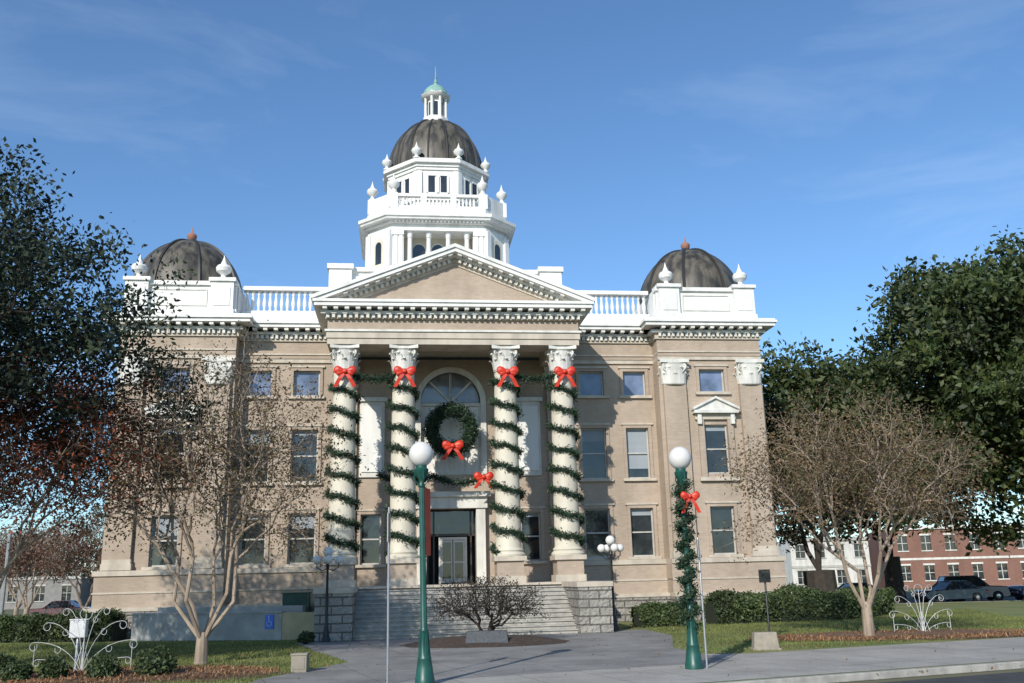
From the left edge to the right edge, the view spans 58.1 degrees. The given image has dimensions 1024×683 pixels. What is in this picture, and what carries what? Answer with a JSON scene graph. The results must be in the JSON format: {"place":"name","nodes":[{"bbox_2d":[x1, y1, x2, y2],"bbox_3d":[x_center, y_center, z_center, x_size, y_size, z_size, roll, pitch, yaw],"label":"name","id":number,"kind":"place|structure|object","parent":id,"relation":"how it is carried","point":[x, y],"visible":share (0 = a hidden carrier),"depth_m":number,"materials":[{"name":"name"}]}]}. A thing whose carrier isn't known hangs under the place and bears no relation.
{"place":"outdoors","nodes":[
{"label":"outdoors","id":0,"kind":"place"},
{"bbox_2d":[251,629,732,682],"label":"plaza path","id":1,"kind":"structure","parent":0,"point":[447,663],"depth_m":26.24,"materials":[{"name":"concrete"}]},
{"bbox_2d":[290,652,309,672],"bbox_3d":[-5.498,8.329,23.916,0.440,0.470,0.360,-1,-14,0],"label":"stone pedestal","id":2,"kind":"object","parent":1,"relation":"on","point":[299,661],"visible":1,"depth_m":23.77,"materials":[{"name":"beige stone"}]},
{"bbox_2d":[313,547,342,641],"bbox_3d":[-7.212,9.835,35.928,0.934,3.580,0.928,-9,-16,27],"label":"globe cluster lamp","id":3,"kind":"object","parent":1,"relation":"on","point":[328,560],"visible":0.97,"depth_m":35.97,"materials":[{"name":"black metal"}]},
{"bbox_2d":[400,635,568,647],"bbox_3d":[-0.960,10.548,32.600,6.032,0.240,3.960,-1,-14,0],"label":"mulch bed","id":4,"kind":"object","parent":1,"relation":"on","point":[459,641],"visible":0.78,"depth_m":31.45,"materials":[{"name":"brown soil"}]},
{"bbox_2d":[465,630,508,642],"bbox_3d":[-0.853,10.108,31.383,1.494,0.500,0.550,-1,-14,0],"label":"stone plaque","id":5,"kind":"object","parent":4,"relation":"on","point":[486,636],"visible":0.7,"depth_m":31.29,"materials":[{"name":"stone"}]},
{"bbox_2d":[427,575,550,629],"bbox_3d":[-0.860,9.634,33.361,4.530,2.499,3.935,-1,-14,0],"label":"japanese maple","id":6,"kind":"object","parent":4,"relation":"on","point":[500,596],"visible":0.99,"depth_m":32.96,"materials":[{"name":"brown plant"}]},
{"bbox_2d":[597,535,623,630],"bbox_3d":[4.198,10.089,38.579,0.934,3.862,0.928,-9,-16,27],"label":"globe cluster lamp","id":7,"kind":"object","parent":1,"relation":"on","point":[606,548],"visible":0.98,"depth_m":38.70,"materials":[{"name":"white metal"}]},
{"bbox_2d":[0,601,1023,682],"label":"lawn","id":8,"kind":"structure","parent":0,"point":[1012,608],"depth_m":35.22,"materials":[{"name":"green plant"}]},
{"bbox_2d":[0,607,128,642],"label":"clipped hedge","id":9,"kind":"object","parent":8,"relation":"on","point":[19,628],"visible":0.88,"depth_m":39.68,"materials":[{"name":"green plant"}]},
{"bbox_2d":[69,619,89,668],"bbox_3d":[-11.703,8.213,24.810,0.460,1.430,0.240,-1,-14,0],"label":"utility pedestal","id":10,"kind":"object","parent":8,"relation":"on","point":[74,632],"visible":0.73,"depth_m":24.82,"materials":[{"name":"metal"}]},
{"bbox_2d":[0,329,212,588],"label":"crape myrtle tree","id":11,"kind":"object","parent":8,"relation":"on","point":[37,473],"visible":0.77,"depth_m":26.39,"materials":[{"name":"brown plant"}]},
{"bbox_2d":[0,137,229,513],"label":"live oak tree","id":12,"kind":"object","parent":8,"relation":"on","point":[22,325],"visible":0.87,"depth_m":25.71,"materials":[{"name":"green plant"}]},
{"bbox_2d":[0,663,295,682],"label":"mulch bed","id":13,"kind":"object","parent":8,"relation":"on","point":[175,679],"visible":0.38,"depth_m":22.61,"materials":[{"name":"brown plant"}]},
{"bbox_2d":[0,651,20,678],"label":"shrub","id":14,"kind":"object","parent":13,"relation":"on","point":[6,660],"visible":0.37,"depth_m":23.29,"materials":[{"name":"green plant"}]},
{"bbox_2d":[0,660,34,682],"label":"shrub","id":15,"kind":"object","parent":13,"relation":"on","point":[19,670],"visible":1,"depth_m":22.59,"materials":[{"name":"green plant"}]},
{"bbox_2d":[36,654,72,678],"bbox_3d":[-11.421,8.133,22.967,0.856,0.659,0.814,-11,-17,34],"label":"shrub","id":16,"kind":"object","parent":13,"relation":"on","point":[55,667],"visible":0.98,"depth_m":22.79,"materials":[{"name":"green plant"}]},
{"bbox_2d":[29,607,136,669],"bbox_3d":[-11.359,7.956,24.461,2.771,1.746,0.615,0,-14,-5],"label":"wire christmas sculpture","id":17,"kind":"object","parent":13,"relation":"on","point":[82,665],"visible":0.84,"depth_m":24.46,"materials":[{"name":"white metal"}]},
{"bbox_2d":[84,652,123,677],"bbox_3d":[-10.113,8.034,22.795,0.915,0.703,0.962,12,-20,-43],"label":"shrub","id":18,"kind":"object","parent":13,"relation":"on","point":[102,666],"visible":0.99,"depth_m":22.59,"materials":[{"name":"green plant"}]},
{"bbox_2d":[132,645,178,676],"bbox_3d":[-8.910,8.011,23.081,1.076,0.833,1.215,3,-15,-18],"label":"shrub","id":19,"kind":"object","parent":13,"relation":"on","point":[158,663],"visible":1,"depth_m":22.85,"materials":[{"name":"green plant"}]},
{"bbox_2d":[0,639,346,682],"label":"grass","id":20,"kind":"structure","parent":8,"relation":"on","point":[121,645],"depth_m":31.43,"materials":[{"name":"green plant"}]},
{"bbox_2d":[7,320,368,664],"bbox_3d":[-9.565,4.407,28.097,9.102,10.429,8.769,-12,-17,34],"label":"crape myrtle tree","id":21,"kind":"object","parent":8,"relation":"on","point":[201,652],"visible":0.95,"depth_m":27.46,"materials":[{"name":"brown plant"}]},
{"bbox_2d":[131,605,305,640],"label":"grey wall","id":22,"kind":"structure","parent":8,"relation":"on","point":[235,623],"depth_m":38.66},
{"bbox_2d":[265,615,273,628],"bbox_3d":[-9.864,11.384,37.430,0.400,0.550,0.044,-6,-15,18],"label":"accessible parking sign","id":23,"kind":"object","parent":22,"relation":"attached to","point":[269,621],"visible":1,"depth_m":37.43,"materials":[{"name":"blue metal"}]},
{"bbox_2d":[281,592,311,611],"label":"electrical cabinet","id":24,"kind":"object","parent":8,"relation":"on","point":[296,598],"visible":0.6,"depth_m":42.27,"materials":[{"name":"green metal"}]},
{"bbox_2d":[281,612,313,639],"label":"tan wall","id":25,"kind":"structure","parent":8,"relation":"on","point":[295,625],"depth_m":37.09,"materials":[{"name":"paint"}]},
{"bbox_2d":[297,631,315,643],"bbox_3d":[-7.714,11.083,34.566,0.750,0.512,0.744,-1,-14,0],"label":"shrub","id":26,"kind":"object","parent":8,"relation":"on","point":[306,637],"visible":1,"depth_m":34.42,"materials":[{"name":"green plant"}]},
{"bbox_2d":[83,67,791,641],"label":"domed courthouse","id":27,"kind":"structure","parent":8,"relation":"on","point":[443,297],"depth_m":45.90,"materials":[{"name":"stone"}]},
{"bbox_2d":[375,101,499,264],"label":"tower windows","id":28,"kind":"structure","parent":27,"relation":"in","point":[418,250],"depth_m":58.47,"materials":[{"name":"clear glass"}]},
{"bbox_2d":[162,371,721,394],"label":"upper window glass","id":29,"kind":"structure","parent":27,"relation":"in","point":[590,384],"depth_m":48.18,"materials":[{"name":"glass"}]},
{"bbox_2d":[149,369,735,566],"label":"window frames","id":30,"kind":"structure","parent":27,"relation":"in","point":[642,373],"depth_m":46.44,"materials":[{"name":"paint"}]},
{"bbox_2d":[151,431,734,578],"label":"window glass","id":31,"kind":"structure","parent":27,"relation":"in","point":[446,521],"depth_m":46.19,"materials":[{"name":"black glass"}]},
{"bbox_2d":[421,374,479,402],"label":"lunette window","id":32,"kind":"structure","parent":27,"relation":"in","point":[430,394],"depth_m":47.49,"materials":[{"name":"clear glass"}]},
{"bbox_2d":[426,509,475,583],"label":"doorway interior","id":33,"kind":"structure","parent":27,"relation":"in","point":[468,537],"depth_m":46.30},
{"bbox_2d":[421,371,481,459],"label":"christmas wreath","id":34,"kind":"object","parent":27,"relation":"hanging from","point":[432,434],"visible":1,"depth_m":45.24,"materials":[{"name":"green plant"}]},
{"bbox_2d":[321,366,586,557],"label":"christmas garland decoration","id":35,"kind":"object","parent":27,"relation":"attached to","point":[409,372],"visible":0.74,"depth_m":42.03},
{"bbox_2d":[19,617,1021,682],"bbox_3d":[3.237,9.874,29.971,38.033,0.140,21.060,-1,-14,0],"label":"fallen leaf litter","id":36,"kind":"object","parent":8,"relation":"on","point":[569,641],"visible":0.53,"depth_m":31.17,"materials":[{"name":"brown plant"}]},
{"bbox_2d":[629,599,686,627],"bbox_3d":[6.593,11.980,40.548,2.628,1.237,1.758,2,-15,-13],"label":"clipped hedge","id":37,"kind":"object","parent":8,"relation":"on","point":[651,614],"visible":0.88,"depth_m":39.93,"materials":[{"name":"green plant"}]},
{"bbox_2d":[750,632,781,650],"bbox_3d":[7.469,8.863,27.208,0.840,0.550,0.480,-1,-14,0],"label":"stone marker","id":38,"kind":"object","parent":8,"relation":"on","point":[764,640],"visible":0.77,"depth_m":27.05,"materials":[{"name":"beige stone"}]},
{"bbox_2d":[758,569,770,631],"bbox_3d":[8.824,9.072,31.891,0.380,2.300,0.126,-1,-14,0],"label":"black notice box","id":39,"kind":"object","parent":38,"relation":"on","point":[764,576],"visible":0.94,"depth_m":32.03,"materials":[{"name":"metal"}]},
{"bbox_2d":[703,583,896,624],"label":"clipped hedge","id":40,"kind":"object","parent":8,"relation":"on","point":[811,604],"visible":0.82,"depth_m":41.64,"materials":[{"name":"green plant"}]},
{"bbox_2d":[624,608,1023,653],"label":"grass","id":41,"kind":"structure","parent":8,"relation":"on","point":[994,618],"depth_m":36.48,"materials":[{"name":"green plant"}]},
{"bbox_2d":[710,375,1010,635],"bbox_3d":[11.392,5.551,31.125,9.966,8.721,9.120,-8,-16,25],"label":"crape myrtle tree","id":42,"kind":"object","parent":8,"relation":"on","point":[823,471],"visible":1,"depth_m":30.37,"materials":[{"name":"brown plant"}]},
{"bbox_2d":[759,330,974,591],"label":"live oak tree","id":43,"kind":"object","parent":8,"relation":"on","point":[780,381],"visible":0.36,"depth_m":57.04,"materials":[{"name":"green plant"}]},
{"bbox_2d":[717,600,1023,682],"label":"kerb","id":44,"kind":"structure","parent":8,"relation":"on","point":[899,673],"depth_m":20.70,"materials":[{"name":"concrete"}]},
{"bbox_2d":[746,627,1023,641],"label":"mulch bed","id":45,"kind":"object","parent":8,"relation":"on","point":[888,634],"visible":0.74,"depth_m":30.05,"materials":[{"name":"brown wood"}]},
{"bbox_2d":[889,584,951,630],"bbox_3d":[13.725,9.024,30.947,2.471,1.701,0.615,2,-15,-15],"label":"wire christmas sculpture","id":46,"kind":"object","parent":45,"relation":"on","point":[921,617],"visible":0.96,"depth_m":30.94,"materials":[{"name":"white metal"}]},
{"bbox_2d":[775,334,1023,602],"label":"live oak tree","id":47,"kind":"object","parent":8,"relation":"on","point":[893,576],"visible":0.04,"depth_m":63.30,"materials":[{"name":"green plant"}]},
{"bbox_2d":[847,224,1023,557],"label":"live oak tree","id":48,"kind":"object","parent":8,"relation":"on","point":[970,358],"visible":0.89,"depth_m":54.24,"materials":[{"name":"green plant"}]},
{"bbox_2d":[0,0,1023,577],"label":"sky","id":49,"kind":"structure","parent":0,"point":[810,147],"materials":[{"name":"blue"}]},
{"bbox_2d":[4,581,1023,682],"bbox_3d":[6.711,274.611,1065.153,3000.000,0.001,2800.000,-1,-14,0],"label":"ground","id":50,"kind":"structure","parent":0,"point":[21,611],"depth_m":21.15,"materials":[{"name":"soil"}]},
{"bbox_2d":[0,531,11,614],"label":"utility pole","id":51,"kind":"object","parent":50,"relation":"on","point":[5,578],"visible":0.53,"depth_m":60.18,"materials":[{"name":"metal"}]},
{"bbox_2d":[0,525,80,615],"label":"bare street tree","id":52,"kind":"object","parent":50,"relation":"on","point":[16,607],"visible":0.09,"depth_m":77.49,"materials":[{"name":"brown plant"}]},
{"bbox_2d":[0,578,93,609],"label":"walls","id":53,"kind":"structure","parent":50,"relation":"on","point":[53,592],"depth_m":115.50,"materials":[{"name":"paint"}]},
{"bbox_2d":[8,585,71,601],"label":"windows","id":54,"kind":"structure","parent":53,"relation":"attached to","point":[65,590],"depth_m":115.51,"materials":[{"name":"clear glass"}]},
{"bbox_2d":[6,576,80,602],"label":"trim","id":55,"kind":"structure","parent":53,"relation":"attached to","point":[35,578],"depth_m":115.40,"materials":[{"name":"paint"}]},
{"bbox_2d":[2,522,884,580],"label":"distant tree line","id":56,"kind":"object","parent":50,"relation":"on","point":[849,534],"visible":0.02,"depth_m":127.01,"materials":[{"name":"brown plant"}]},
{"bbox_2d":[866,526,1023,588],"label":"walls","id":57,"kind":"structure","parent":50,"relation":"on","point":[989,568],"depth_m":107.55,"materials":[{"name":"red brick"}]},
{"bbox_2d":[890,523,1023,581],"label":"trim","id":58,"kind":"structure","parent":57,"relation":"attached to","point":[973,557],"depth_m":107.58,"materials":[{"name":"white paint"}]},
{"bbox_2d":[897,534,1023,580],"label":"windows","id":59,"kind":"structure","parent":57,"relation":"attached to","point":[955,566],"depth_m":107.69,"materials":[{"name":"white glass"}]},
{"bbox_2d":[399,637,1023,682],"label":"sidewalk","id":60,"kind":"structure","parent":0,"point":[785,663],"depth_m":22.57,"materials":[{"name":"concrete"}]},
{"bbox_2d":[386,507,390,682],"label":"sign post","id":61,"kind":"object","parent":60,"relation":"on","point":[388,563],"visible":1,"depth_m":21.00,"materials":[{"name":"metal"}]},
{"bbox_2d":[409,442,434,682],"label":"street lamp","id":62,"kind":"object","parent":60,"relation":"on","point":[420,455],"visible":1,"depth_m":21.05,"materials":[{"name":"green metal"}]},
{"bbox_2d":[669,447,702,669],"bbox_3d":[4.331,5.288,22.866,0.723,5.375,0.794,9,-18,-35],"label":"street lamp","id":63,"kind":"object","parent":60,"relation":"on","point":[679,459],"visible":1,"depth_m":22.82,"materials":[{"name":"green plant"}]},
{"bbox_2d":[696,537,707,668],"bbox_3d":[4.657,6.372,22.547,0.052,3.100,0.320,-1,-14,0],"label":"sign post","id":64,"kind":"object","parent":60,"relation":"on","point":[700,575],"visible":1,"depth_m":22.55,"materials":[{"name":"metal"}]},
{"bbox_2d":[777,540,872,586],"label":"walls","id":65,"kind":"structure","parent":0,"point":[791,573],"depth_m":103.03,"materials":[{"name":"white paint"}]},
{"bbox_2d":[790,537,870,584],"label":"trim","id":66,"kind":"structure","parent":65,"relation":"attached to","point":[841,569],"depth_m":102.82,"materials":[{"name":"paint"}]},
{"bbox_2d":[795,544,866,583],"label":"windows","id":67,"kind":"structure","parent":65,"relation":"attached to","point":[857,554],"depth_m":103.01,"materials":[{"name":"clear glass"}]},
{"bbox_2d":[881,672,1023,682],"bbox_3d":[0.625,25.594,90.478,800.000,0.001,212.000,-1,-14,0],"label":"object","id":68,"kind":"structure","parent":0,"point":[1015,677],"depth_m":20.11,"materials":[{"name":"concrete"}]},
{"bbox_2d":[904,596,1023,602],"bbox_3d":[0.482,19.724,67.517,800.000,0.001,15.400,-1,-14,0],"label":"road","id":69,"kind":"structure","parent":0,"point":[912,600],"depth_m":66.01,"materials":[{"name":"grey asphalt"}]},
{"bbox_2d":[0,519,91,615],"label":"bare street tree","id":70,"kind":"object","parent":69,"relation":"on","point":[22,560],"visible":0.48,"depth_m":67.57,"materials":[{"name":"brown plant"}]},
{"bbox_2d":[29,600,90,617],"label":"parked car","id":71,"kind":"object","parent":69,"relation":"on","point":[56,607],"visible":0.56,"depth_m":71.55,"materials":[{"name":"paint"}]},
{"bbox_2d":[19,512,104,614],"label":"bare street tree","id":72,"kind":"object","parent":69,"relation":"on","point":[81,559],"visible":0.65,"depth_m":63.57,"materials":[{"name":"brown plant"}]},
{"bbox_2d":[838,582,878,590],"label":"parked car","id":73,"kind":"object","parent":69,"relation":"on","point":[855,584],"visible":0.08,"depth_m":64.58,"materials":[{"name":"paint"}]},
{"bbox_2d":[912,581,988,602],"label":"parked car","id":74,"kind":"object","parent":69,"relation":"on","point":[961,591],"visible":0.92,"depth_m":61.70,"materials":[{"name":"paint"}]},
{"bbox_2d":[937,575,1010,601],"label":"parked suv","id":75,"kind":"object","parent":69,"relation":"on","point":[998,593],"visible":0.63,"depth_m":64.32,"materials":[{"name":"paint"}]},
{"bbox_2d":[1008,584,1023,599],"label":"parked suv","id":76,"kind":"object","parent":69,"relation":"on","point":[1017,592],"visible":0.99,"depth_m":63.63,"materials":[{"name":"paint"}]}
]}

